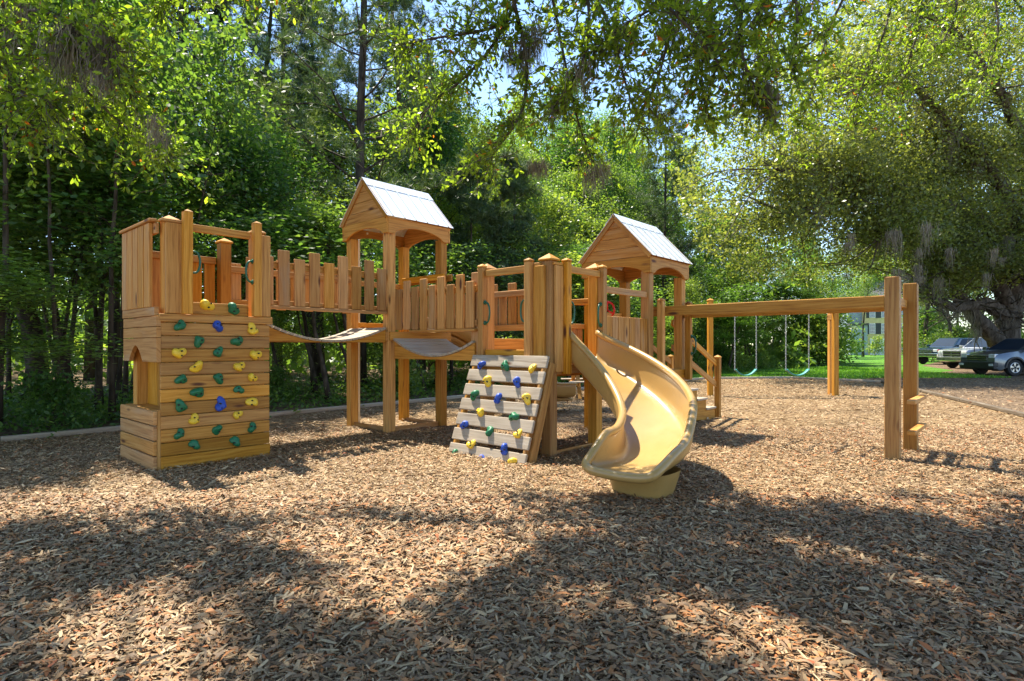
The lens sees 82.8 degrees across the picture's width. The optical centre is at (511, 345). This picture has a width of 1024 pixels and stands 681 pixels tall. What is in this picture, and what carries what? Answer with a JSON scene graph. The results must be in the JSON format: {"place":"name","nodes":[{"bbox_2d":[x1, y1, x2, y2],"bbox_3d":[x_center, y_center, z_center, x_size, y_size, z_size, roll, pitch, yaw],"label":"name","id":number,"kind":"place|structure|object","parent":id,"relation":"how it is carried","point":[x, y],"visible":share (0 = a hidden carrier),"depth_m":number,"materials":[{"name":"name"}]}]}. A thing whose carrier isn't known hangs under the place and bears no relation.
{"place":"outdoors","nodes":[
{"label":"outdoors","id":0,"kind":"place"},
{"bbox_2d":[0,377,1023,680],"bbox_3d":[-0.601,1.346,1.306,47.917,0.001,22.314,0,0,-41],"label":"mulch ground","id":1,"kind":"structure","parent":0,"point":[756,418],"depth_m":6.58,"materials":[{"name":"brown wood"}]},
{"bbox_2d":[0,424,152,442],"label":"edging timber","id":2,"kind":"object","parent":1,"relation":"on","point":[30,436],"visible":0.41,"depth_m":8.54,"materials":[{"name":"wood"}]},
{"bbox_2d":[269,405,346,416],"bbox_3d":[-4.409,1.304,11.238,0.110,0.085,2.772,0,0,41],"label":"edging timber","id":3,"kind":"object","parent":1,"relation":"on","point":[303,411],"visible":0.4,"depth_m":11.55,"materials":[{"name":"wood"}]},
{"bbox_2d":[360,395,464,407],"bbox_3d":[-2.354,1.304,13.645,0.110,0.085,3.535,0,0,40],"label":"edging timber","id":4,"kind":"object","parent":1,"relation":"on","point":[366,405],"visible":0.48,"depth_m":13.68,"materials":[{"name":"wood"}]},
{"bbox_2d":[0,0,1023,214],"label":"live oak","id":5,"kind":"object","parent":1,"relation":"on","point":[80,47],"visible":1,"depth_m":5.62,"materials":[{"name":"green plant"}]},
{"bbox_2d":[119,177,926,500],"bbox_3d":[0.657,-0.623,8.063,7.781,4.119,8.786,0,0,42],"label":"wooden playset","id":6,"kind":"object","parent":1,"relation":"on","point":[199,377],"visible":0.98,"depth_m":7.15,"materials":[{"name":"brown wood"}]},
{"bbox_2d":[707,298,838,395],"bbox_3d":[7.050,0.059,15.851,3.700,2.682,0.497,0,0,0],"label":"swing set","id":7,"kind":"object","parent":1,"relation":"on","point":[833,353],"visible":0.46,"depth_m":15.62,"materials":[{"name":"brown wood"}]},
{"bbox_2d":[960,399,1023,417],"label":"edging timber","id":8,"kind":"object","parent":1,"relation":"on","point":[1000,409],"visible":1,"depth_m":12.07,"materials":[{"name":"brown wood"}]},
{"bbox_2d":[0,348,1023,435],"bbox_3d":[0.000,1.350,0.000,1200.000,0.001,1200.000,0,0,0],"label":"ground","id":9,"kind":"structure","parent":0,"point":[984,390],"depth_m":17.50,"materials":[{"name":"brown soil"}]},
{"bbox_2d":[5,241,94,380],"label":"sapling","id":10,"kind":"object","parent":9,"relation":"on","point":[44,332],"visible":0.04,"depth_m":15.21,"materials":[{"name":"green plant"}]},
{"bbox_2d":[0,143,108,291],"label":"slender tree","id":11,"kind":"object","parent":9,"relation":"on","point":[11,203],"visible":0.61,"depth_m":9.60,"materials":[{"name":"green plant"}]},
{"bbox_2d":[0,360,113,433],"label":"shrub","id":12,"kind":"object","parent":9,"relation":"on","point":[59,389],"visible":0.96,"depth_m":8.70,"materials":[{"name":"green plant"}]},
{"bbox_2d":[0,237,128,374],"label":"woodland tree","id":13,"kind":"object","parent":9,"relation":"on","point":[8,284],"visible":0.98,"depth_m":8.64,"materials":[{"name":"green plant"}]},
{"bbox_2d":[0,62,146,278],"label":"woodland tree","id":14,"kind":"object","parent":9,"relation":"on","point":[21,169],"visible":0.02,"depth_m":10.63,"materials":[{"name":"green plant"}]},
{"bbox_2d":[0,3,156,430],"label":"slender tree","id":15,"kind":"object","parent":9,"relation":"on","point":[5,237],"visible":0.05,"depth_m":9.12,"materials":[{"name":"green plant"}]},
{"bbox_2d":[0,0,170,425],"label":"slender tree","id":16,"kind":"object","parent":9,"relation":"on","point":[50,256],"visible":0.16,"depth_m":9.43,"materials":[{"name":"green plant"}]},
{"bbox_2d":[83,246,94,380],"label":"woodland tree","id":17,"kind":"object","parent":9,"relation":"on","point":[90,370],"visible":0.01,"depth_m":22.59,"materials":[{"name":"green plant"}]},
{"bbox_2d":[0,102,194,408],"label":"woodland tree","id":18,"kind":"object","parent":9,"relation":"on","point":[56,258],"visible":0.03,"depth_m":11.22,"materials":[{"name":"green plant"}]},
{"bbox_2d":[0,61,224,417],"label":"woodland tree","id":19,"kind":"object","parent":9,"relation":"on","point":[90,278],"visible":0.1,"depth_m":10.99,"materials":[{"name":"green plant"}]},
{"bbox_2d":[45,0,189,372],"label":"slender tree","id":20,"kind":"object","parent":9,"relation":"on","point":[68,300],"visible":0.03,"depth_m":11.40,"materials":[{"name":"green plant"}]},
{"bbox_2d":[0,151,238,284],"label":"slender tree","id":21,"kind":"object","parent":9,"relation":"on","point":[99,197],"visible":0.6,"depth_m":10.22,"materials":[{"name":"green plant"}]},
{"bbox_2d":[0,1,243,405],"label":"woodland tree","id":22,"kind":"object","parent":9,"relation":"on","point":[28,357],"visible":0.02,"depth_m":12.63,"materials":[{"name":"green plant"}]},
{"bbox_2d":[51,0,207,403],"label":"slender tree","id":23,"kind":"object","parent":9,"relation":"on","point":[125,380],"visible":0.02,"depth_m":12.86,"materials":[{"name":"green plant"}]},
{"bbox_2d":[0,0,265,419],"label":"slender tree","id":24,"kind":"object","parent":9,"relation":"on","point":[119,4],"visible":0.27,"depth_m":10.05,"materials":[{"name":"green plant"}]},
{"bbox_2d":[20,169,246,298],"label":"woodland tree","id":25,"kind":"object","parent":9,"relation":"on","point":[171,201],"visible":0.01,"depth_m":13.64,"materials":[{"name":"green plant"}]},
{"bbox_2d":[0,64,274,410],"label":"woodland tree","id":26,"kind":"object","parent":9,"relation":"on","point":[99,374],"visible":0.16,"depth_m":10.66,"materials":[{"name":"green plant"}]},
{"bbox_2d":[100,0,201,384],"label":"pine tree","id":27,"kind":"object","parent":9,"relation":"on","point":[116,327],"visible":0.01,"depth_m":19.86,"materials":[{"name":"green plant"}]},
{"bbox_2d":[115,64,199,404],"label":"slender tree","id":28,"kind":"object","parent":9,"relation":"on","point":[119,373],"visible":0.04,"depth_m":13.50,"materials":[{"name":"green plant"}]},
{"bbox_2d":[137,28,215,247],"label":"slender tree","id":29,"kind":"object","parent":9,"relation":"on","point":[165,80],"visible":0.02,"depth_m":14.87,"materials":[{"name":"green plant"}]},
{"bbox_2d":[104,0,265,322],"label":"pine tree","id":30,"kind":"object","parent":9,"relation":"on","point":[216,9],"visible":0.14,"depth_m":17.65,"materials":[{"name":"green plant"}]},
{"bbox_2d":[129,50,245,393],"bbox_3d":[-9.295,-3.344,15.819,4.084,9.699,3.823,5,0,-12],"label":"slender tree","id":31,"kind":"object","parent":9,"relation":"on","point":[204,99],"visible":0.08,"depth_m":15.72,"materials":[{"name":"green plant"}]},
{"bbox_2d":[144,0,297,245],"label":"slender tree","id":32,"kind":"object","parent":9,"relation":"on","point":[209,41],"visible":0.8,"depth_m":11.85,"materials":[{"name":"green plant"}]},
{"bbox_2d":[114,99,332,302],"bbox_3d":[-8.363,-2.596,16.261,6.208,8.043,5.968,0,0,29],"label":"woodland tree","id":33,"kind":"object","parent":9,"relation":"on","point":[209,122],"visible":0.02,"depth_m":15.41,"materials":[{"name":"green plant"}]},
{"bbox_2d":[155,202,341,313],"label":"slender tree","id":34,"kind":"object","parent":9,"relation":"on","point":[266,220],"visible":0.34,"depth_m":11.85,"materials":[{"name":"green plant"}]},
{"bbox_2d":[136,98,365,316],"bbox_3d":[-6.588,-2.052,14.705,5.795,6.934,6.028,0,0,4],"label":"woodland tree","id":35,"kind":"object","parent":9,"relation":"on","point":[251,157],"visible":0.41,"depth_m":13.48,"materials":[{"name":"green plant"}]},
{"bbox_2d":[187,0,349,204],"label":"pine tree","id":36,"kind":"object","parent":9,"relation":"on","point":[266,33],"visible":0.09,"depth_m":23.74,"materials":[{"name":"green plant"}]},
{"bbox_2d":[208,105,328,245],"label":"slender tree","id":37,"kind":"object","parent":9,"relation":"on","point":[283,141],"visible":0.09,"depth_m":15.04,"materials":[{"name":"green plant"}]},
{"bbox_2d":[185,124,353,392],"bbox_3d":[-6.565,-2.430,16.721,4.896,7.729,4.336,0,0,26],"label":"slender tree","id":38,"kind":"object","parent":9,"relation":"on","point":[302,154],"visible":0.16,"depth_m":16.60,"materials":[{"name":"green plant"}]},
{"bbox_2d":[202,0,355,370],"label":"pine tree","id":39,"kind":"object","parent":9,"relation":"on","point":[312,25],"visible":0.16,"depth_m":23.22,"materials":[{"name":"green plant"}]},
{"bbox_2d":[266,361,302,396],"bbox_3d":[-5.739,0.903,14.209,1.302,1.035,1.101,0,0,34],"label":"shrub","id":40,"kind":"object","parent":9,"relation":"on","point":[280,373],"visible":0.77,"depth_m":14.27,"materials":[{"name":"green plant"}]},
{"bbox_2d":[264,299,319,372],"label":"sapling","id":41,"kind":"object","parent":9,"relation":"on","point":[290,345],"visible":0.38,"depth_m":19.38,"materials":[{"name":"green plant"}]},
{"bbox_2d":[207,199,396,403],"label":"slender tree","id":42,"kind":"object","parent":9,"relation":"on","point":[323,370],"visible":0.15,"depth_m":13.48,"materials":[{"name":"green plant"}]},
{"bbox_2d":[274,250,336,396],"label":"slender tree","id":43,"kind":"object","parent":9,"relation":"on","point":[312,365],"visible":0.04,"depth_m":15.63,"materials":[{"name":"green plant"}]},
{"bbox_2d":[199,73,425,382],"bbox_3d":[-7.350,-4.471,21.692,10.211,11.823,10.562,0,0,18],"label":"woodland tree","id":44,"kind":"object","parent":9,"relation":"on","point":[342,124],"visible":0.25,"depth_m":21.27,"materials":[{"name":"green plant"}]},
{"bbox_2d":[215,220,413,365],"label":"slender tree","id":45,"kind":"object","parent":9,"relation":"on","point":[333,315],"visible":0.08,"depth_m":13.93,"materials":[{"name":"green plant"}]},
{"bbox_2d":[217,196,419,401],"bbox_3d":[-4.340,-1.022,13.623,4.294,4.849,3.803,0,0,-9],"label":"slender tree","id":46,"kind":"object","parent":9,"relation":"on","point":[337,217],"visible":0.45,"depth_m":13.15,"materials":[{"name":"green plant"}]},
{"bbox_2d":[264,0,376,361],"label":"pine tree","id":47,"kind":"object","parent":9,"relation":"on","point":[317,314],"visible":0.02,"depth_m":25.59,"materials":[{"name":"green plant"}]},
{"bbox_2d":[302,252,395,373],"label":"sapling","id":48,"kind":"object","parent":9,"relation":"on","point":[333,330],"visible":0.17,"depth_m":19.46,"materials":[{"name":"green plant"}]},
{"bbox_2d":[236,0,484,386],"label":"pine tree","id":49,"kind":"object","parent":9,"relation":"on","point":[331,37],"visible":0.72,"depth_m":17.61,"materials":[{"name":"green plant"}]},
{"bbox_2d":[362,239,435,394],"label":"slender tree","id":50,"kind":"object","parent":9,"relation":"on","point":[378,251],"visible":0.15,"depth_m":15.72,"materials":[{"name":"green plant"}]},
{"bbox_2d":[366,343,433,397],"bbox_3d":[-2.885,0.618,15.134,1.760,1.787,1.702,0,0,13],"label":"shrub","id":51,"kind":"object","parent":9,"relation":"on","point":[416,377],"visible":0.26,"depth_m":14.89,"materials":[{"name":"green plant"}]},
{"bbox_2d":[0,356,800,437],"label":"undergrowth","id":52,"kind":"object","parent":9,"relation":"on","point":[460,380],"visible":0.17,"depth_m":13.34,"materials":[{"name":"green plant"}]},
{"bbox_2d":[336,46,465,373],"bbox_3d":[-6.046,-6.490,28.522,8.609,15.903,7.244,0,0,-35],"label":"woodland tree","id":53,"kind":"object","parent":9,"relation":"on","point":[395,101],"visible":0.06,"depth_m":27.83,"materials":[{"name":"green plant"}]},
{"bbox_2d":[368,218,454,284],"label":"slender tree","id":54,"kind":"object","parent":9,"relation":"on","point":[425,256],"visible":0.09,"depth_m":19.12,"materials":[{"name":"green plant"}]},
{"bbox_2d":[312,0,513,372],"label":"pine tree","id":55,"kind":"object","parent":9,"relation":"on","point":[400,23],"visible":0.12,"depth_m":24.00,"materials":[{"name":"green plant"}]},
{"bbox_2d":[4,73,862,381],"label":"woods","id":56,"kind":"object","parent":9,"relation":"on","point":[294,365],"visible":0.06,"depth_m":35.30,"materials":[{"name":"green plant"}]},
{"bbox_2d":[364,81,509,367],"bbox_3d":[-3.586,-4.145,22.535,6.532,11.199,6.794,0,0,-42],"label":"woodland tree","id":57,"kind":"object","parent":9,"relation":"on","point":[445,126],"visible":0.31,"depth_m":21.57,"materials":[{"name":"green plant"}]},
{"bbox_2d":[382,161,534,377],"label":"woodland tree","id":58,"kind":"object","parent":9,"relation":"on","point":[450,214],"visible":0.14,"depth_m":21.88,"materials":[{"name":"green plant"}]},
{"bbox_2d":[432,66,492,366],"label":"woodland tree","id":59,"kind":"object","parent":9,"relation":"on","point":[469,110],"visible":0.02,"depth_m":35.48,"materials":[{"name":"green plant"}]},
{"bbox_2d":[409,238,523,386],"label":"slender tree","id":60,"kind":"object","parent":9,"relation":"on","point":[453,255],"visible":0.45,"depth_m":18.15,"materials":[{"name":"green plant"}]},
{"bbox_2d":[412,144,521,368],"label":"young conifer","id":61,"kind":"object","parent":9,"relation":"on","point":[475,208],"visible":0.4,"depth_m":19.15,"materials":[{"name":"green plant"}]},
{"bbox_2d":[485,226,552,290],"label":"slender tree","id":62,"kind":"object","parent":9,"relation":"on","point":[519,238],"visible":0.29,"depth_m":20.25,"materials":[{"name":"green plant"}]},
{"bbox_2d":[488,145,554,338],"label":"young conifer","id":63,"kind":"object","parent":9,"relation":"on","point":[516,185],"visible":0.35,"depth_m":20.64,"materials":[{"name":"green plant"}]},
{"bbox_2d":[484,147,559,255],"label":"slender tree","id":64,"kind":"object","parent":9,"relation":"on","point":[531,200],"visible":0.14,"depth_m":22.76,"materials":[{"name":"green plant"}]},
{"bbox_2d":[497,88,551,185],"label":"woodland tree","id":65,"kind":"object","parent":9,"relation":"on","point":[531,129],"visible":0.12,"depth_m":43.13,"materials":[{"name":"green plant"}]},
{"bbox_2d":[472,144,588,337],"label":"woodland tree","id":66,"kind":"object","parent":9,"relation":"on","point":[538,209],"visible":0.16,"depth_m":24.44,"materials":[{"name":"green plant"}]},
{"bbox_2d":[483,130,581,238],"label":"woodland tree","id":67,"kind":"object","parent":9,"relation":"on","point":[509,140],"visible":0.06,"depth_m":28.93,"materials":[{"name":"green plant"}]},
{"bbox_2d":[524,190,595,254],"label":"slender tree","id":68,"kind":"object","parent":9,"relation":"on","point":[561,207],"visible":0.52,"depth_m":24.95,"materials":[{"name":"green plant"}]},
{"bbox_2d":[522,65,600,182],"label":"woodland tree","id":69,"kind":"object","parent":9,"relation":"on","point":[574,95],"visible":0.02,"depth_m":43.55,"materials":[{"name":"green plant"}]},
{"bbox_2d":[507,242,631,382],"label":"slender tree","id":70,"kind":"object","parent":9,"relation":"on","point":[561,257],"visible":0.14,"depth_m":19.85,"materials":[{"name":"green plant"}]},
{"bbox_2d":[518,111,625,236],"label":"woodland tree","id":71,"kind":"object","parent":9,"relation":"on","point":[567,152],"visible":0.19,"depth_m":34.01,"materials":[{"name":"green plant"}]},
{"bbox_2d":[507,240,640,323],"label":"woodland tree","id":72,"kind":"object","parent":9,"relation":"on","point":[578,252],"visible":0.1,"depth_m":22.73,"materials":[{"name":"green plant"}]},
{"bbox_2d":[567,213,656,318],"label":"woodland tree","id":73,"kind":"object","parent":9,"relation":"on","point":[599,227],"visible":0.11,"depth_m":28.67,"materials":[{"name":"green plant"}]},
{"bbox_2d":[573,276,660,323],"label":"slender tree","id":74,"kind":"object","parent":9,"relation":"on","point":[611,295],"visible":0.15,"depth_m":20.69,"materials":[{"name":"green plant"}]},
{"bbox_2d":[544,166,695,267],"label":"woodland tree","id":75,"kind":"object","parent":9,"relation":"on","point":[604,203],"visible":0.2,"depth_m":31.25,"materials":[{"name":"green plant"}]},
{"bbox_2d":[592,106,670,216],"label":"woodland tree","id":76,"kind":"object","parent":9,"relation":"on","point":[610,135],"visible":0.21,"depth_m":40.06,"materials":[{"name":"green plant"}]},
{"bbox_2d":[600,151,672,278],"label":"woodland tree","id":77,"kind":"object","parent":9,"relation":"on","point":[618,177],"visible":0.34,"depth_m":36.11,"materials":[{"name":"green plant"}]},
{"bbox_2d":[628,181,705,352],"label":"woodland tree","id":78,"kind":"object","parent":9,"relation":"on","point":[671,223],"visible":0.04,"depth_m":36.98,"materials":[{"name":"green plant"}]},
{"bbox_2d":[627,86,712,298],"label":"pine tree","id":79,"kind":"object","parent":9,"relation":"on","point":[660,211],"visible":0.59,"depth_m":30.34,"materials":[{"name":"green plant"}]},
{"bbox_2d":[651,132,717,246],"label":"woodland tree","id":80,"kind":"object","parent":9,"relation":"on","point":[670,163],"visible":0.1,"depth_m":44.05,"materials":[{"name":"green plant"}]},
{"bbox_2d":[662,201,722,295],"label":"woodland tree","id":81,"kind":"object","parent":9,"relation":"on","point":[684,225],"visible":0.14,"depth_m":39.26,"materials":[{"name":"green plant"}]},
{"bbox_2d":[664,0,1023,371],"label":"live oak","id":82,"kind":"object","parent":9,"relation":"on","point":[938,226],"visible":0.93,"depth_m":24.17,"materials":[{"name":"green plant"}]},
{"bbox_2d":[17,0,1023,345],"label":"sky","id":83,"kind":"structure","parent":0,"point":[502,87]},
{"bbox_2d":[692,355,953,378],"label":"lawn","id":84,"kind":"structure","parent":0,"point":[873,361],"depth_m":39.50,"materials":[{"name":"green plant"}]},
{"bbox_2d":[653,275,708,348],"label":"sapling","id":85,"kind":"object","parent":84,"relation":"on","point":[688,288],"visible":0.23,"depth_m":26.41,"materials":[{"name":"green plant"}]},
{"bbox_2d":[666,318,716,371],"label":"sapling","id":86,"kind":"object","parent":84,"relation":"on","point":[697,351],"visible":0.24,"depth_m":29.24,"materials":[{"name":"green plant"}]},
{"bbox_2d":[686,255,740,345],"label":"woodland tree","id":87,"kind":"object","parent":84,"relation":"on","point":[710,279],"visible":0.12,"depth_m":35.15,"materials":[{"name":"green plant"}]},
{"bbox_2d":[665,316,767,370],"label":"woodland tree","id":88,"kind":"object","parent":84,"relation":"on","point":[731,323],"visible":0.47,"depth_m":30.07,"materials":[{"name":"green plant"}]},
{"bbox_2d":[666,300,793,366],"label":"woodland tree","id":89,"kind":"object","parent":84,"relation":"on","point":[749,333],"visible":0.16,"depth_m":31.17,"materials":[{"name":"green plant"}]},
{"bbox_2d":[713,247,781,348],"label":"woodland tree","id":90,"kind":"object","parent":84,"relation":"on","point":[737,264],"visible":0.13,"depth_m":38.13,"materials":[{"name":"green plant"}]},
{"bbox_2d":[718,297,790,364],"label":"woodland tree","id":91,"kind":"object","parent":84,"relation":"on","point":[773,328],"visible":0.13,"depth_m":37.45,"materials":[{"name":"green plant"}]},
{"bbox_2d":[713,281,804,370],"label":"slender tree","id":92,"kind":"object","parent":84,"relation":"on","point":[755,290],"visible":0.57,"depth_m":30.22,"materials":[{"name":"green plant"}]},
{"bbox_2d":[759,279,844,335],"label":"woodland tree","id":93,"kind":"object","parent":84,"relation":"on","point":[797,294],"visible":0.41,"depth_m":40.42,"materials":[{"name":"green plant"}]},
{"bbox_2d":[777,298,857,365],"bbox_3d":[20.707,-0.719,39.166,4.812,5.054,4.976,0,0,-1],"label":"shrub","id":94,"kind":"object","parent":84,"relation":"on","point":[804,347],"visible":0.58,"depth_m":38.73,"materials":[{"name":"green plant"}]},
{"bbox_2d":[776,261,861,364],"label":"woodland tree","id":95,"kind":"object","parent":84,"relation":"on","point":[809,284],"visible":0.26,"depth_m":41.20,"materials":[{"name":"green plant"}]},
{"bbox_2d":[807,327,857,365],"bbox_3d":[20.935,0.159,38.090,2.932,2.758,3.469,0,0,-2],"label":"shrub","id":96,"kind":"object","parent":84,"relation":"on","point":[843,354],"visible":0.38,"depth_m":38.05,"materials":[{"name":"green plant"}]},
{"bbox_2d":[794,253,872,359],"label":"slender tree","id":97,"kind":"object","parent":84,"relation":"on","point":[832,277],"visible":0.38,"depth_m":41.61,"materials":[{"name":"green plant"}]},
{"bbox_2d":[700,365,1010,377],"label":"grass","id":98,"kind":"structure","parent":84,"relation":"on","point":[846,372],"depth_m":26.51,"materials":[{"name":"green plant"}]},
{"bbox_2d":[839,313,873,362],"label":"shrub","id":99,"kind":"object","parent":84,"relation":"on","point":[859,343],"visible":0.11,"depth_m":45.03,"materials":[{"name":"green plant"}]},
{"bbox_2d":[838,250,888,356],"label":"shade tree","id":100,"kind":"object","parent":84,"relation":"on","point":[865,284],"visible":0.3,"depth_m":69.50,"materials":[{"name":"green plant"}]},
{"bbox_2d":[838,281,938,354],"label":"house","id":101,"kind":"structure","parent":84,"relation":"on","point":[873,323],"depth_m":84.81,"materials":[{"name":"yellow"}]},
{"bbox_2d":[883,306,958,353],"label":"shrub","id":102,"kind":"object","parent":84,"relation":"on","point":[932,316],"visible":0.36,"depth_m":49.00,"materials":[{"name":"green plant"}]},
{"bbox_2d":[922,362,1023,377],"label":"car park","id":103,"kind":"structure","parent":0,"point":[941,365],"depth_m":31.43,"materials":[{"name":"grey asphalt"}]},
{"bbox_2d":[919,338,971,364],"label":"parked truck","id":104,"kind":"object","parent":103,"relation":"on","point":[930,351],"visible":0.31,"depth_m":41.84,"materials":[{"name":"blue paint"}]},
{"bbox_2d":[936,338,986,367],"bbox_3d":[28.566,0.410,34.594,5.670,1.880,2.360,0,0,-10],"label":"parked truck","id":105,"kind":"object","parent":103,"relation":"on","point":[951,357],"visible":0.43,"depth_m":34.40,"materials":[{"name":"silver metal"}]},
{"bbox_2d":[959,338,1023,375],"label":"parked car","id":106,"kind":"object","parent":103,"relation":"on","point":[1007,355],"visible":1,"depth_m":26.15,"materials":[{"name":"paint"}]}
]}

